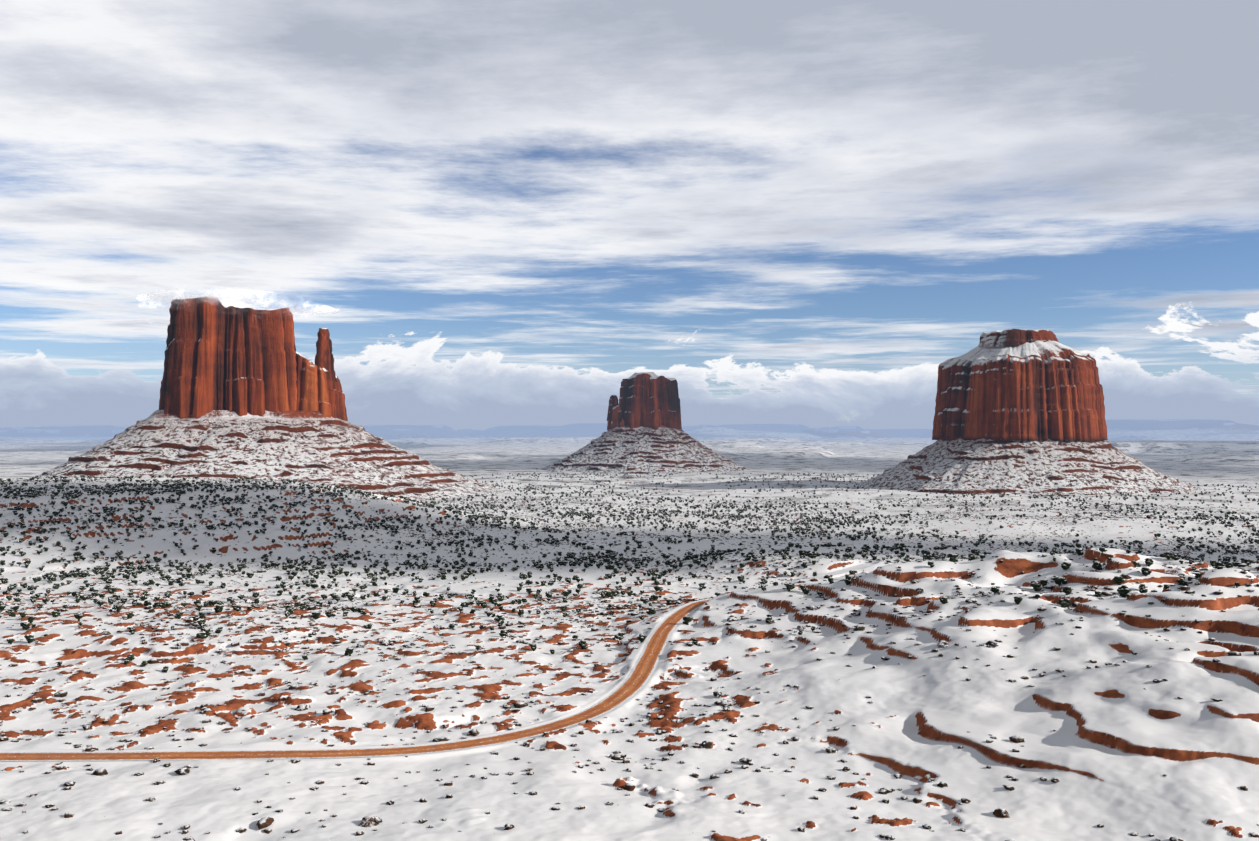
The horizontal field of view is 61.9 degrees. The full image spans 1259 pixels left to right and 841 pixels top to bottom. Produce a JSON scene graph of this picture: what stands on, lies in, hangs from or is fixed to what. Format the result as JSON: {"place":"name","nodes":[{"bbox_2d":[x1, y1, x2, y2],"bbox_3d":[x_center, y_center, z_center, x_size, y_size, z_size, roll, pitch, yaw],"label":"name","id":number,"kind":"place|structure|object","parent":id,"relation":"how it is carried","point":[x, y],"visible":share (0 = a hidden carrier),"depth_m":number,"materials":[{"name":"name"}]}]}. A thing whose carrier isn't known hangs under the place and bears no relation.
{"place":"outdoors","nodes":[
{"label":"outdoors","id":0,"kind":"place"},
{"bbox_2d":[136,284,307,313],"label":"cloud","id":1,"kind":"structure","parent":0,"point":[232,299],"depth_m":1613.69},
{"bbox_2d":[231,298,340,317],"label":"cloud","id":2,"kind":"structure","parent":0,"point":[326,309],"depth_m":1669.40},
{"bbox_2d":[0,564,869,760],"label":"dirt road","id":3,"kind":"structure","parent":0,"point":[636,680],"depth_m":330.69,"materials":[{"name":"brown soil"}]},
{"bbox_2d":[0,419,1258,840],"bbox_3d":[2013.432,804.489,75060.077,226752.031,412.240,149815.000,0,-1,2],"label":"ground","id":4,"kind":"structure","parent":0,"point":[1108,747],"depth_m":400.84,"materials":[{"name":"white snow"}]},
{"bbox_2d":[34,297,516,502],"bbox_3d":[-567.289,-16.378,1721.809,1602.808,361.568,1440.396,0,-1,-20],"label":"butte","id":5,"kind":"object","parent":4,"relation":"on","point":[245,393],"visible":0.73,"depth_m":1648.82,"materials":[{"name":"stone"}]},
{"bbox_2d":[0,472,1258,672],"bbox_3d":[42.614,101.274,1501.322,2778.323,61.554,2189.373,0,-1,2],"label":"shrubs","id":6,"kind":"object","parent":4,"relation":"on","point":[696,558],"visible":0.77,"depth_m":878.28,"materials":[{"name":"green plant"}]},
{"bbox_2d":[0,477,1258,840],"bbox_3d":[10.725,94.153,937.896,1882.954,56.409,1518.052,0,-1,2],"label":"shrubs","id":7,"kind":"object","parent":4,"relation":"on","point":[374,821],"visible":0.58,"depth_m":499.55,"materials":[{"name":"green plant"}]},
{"bbox_2d":[536,372,748,473],"bbox_3d":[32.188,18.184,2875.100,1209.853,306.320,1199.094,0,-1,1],"label":"butte","id":8,"kind":"object","parent":4,"relation":"on","point":[645,433],"visible":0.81,"depth_m":2821.76,"materials":[{"name":"stone"}]},
{"bbox_2d":[856,329,1204,495],"bbox_3d":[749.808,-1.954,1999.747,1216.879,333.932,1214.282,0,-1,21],"label":"butte","id":9,"kind":"object","parent":4,"relation":"on","point":[1019,412],"visible":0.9,"depth_m":1865.18,"materials":[{"name":"stone"}]},
{"bbox_2d":[0,0,1258,429],"label":"sky","id":10,"kind":"structure","parent":0,"point":[511,212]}
]}

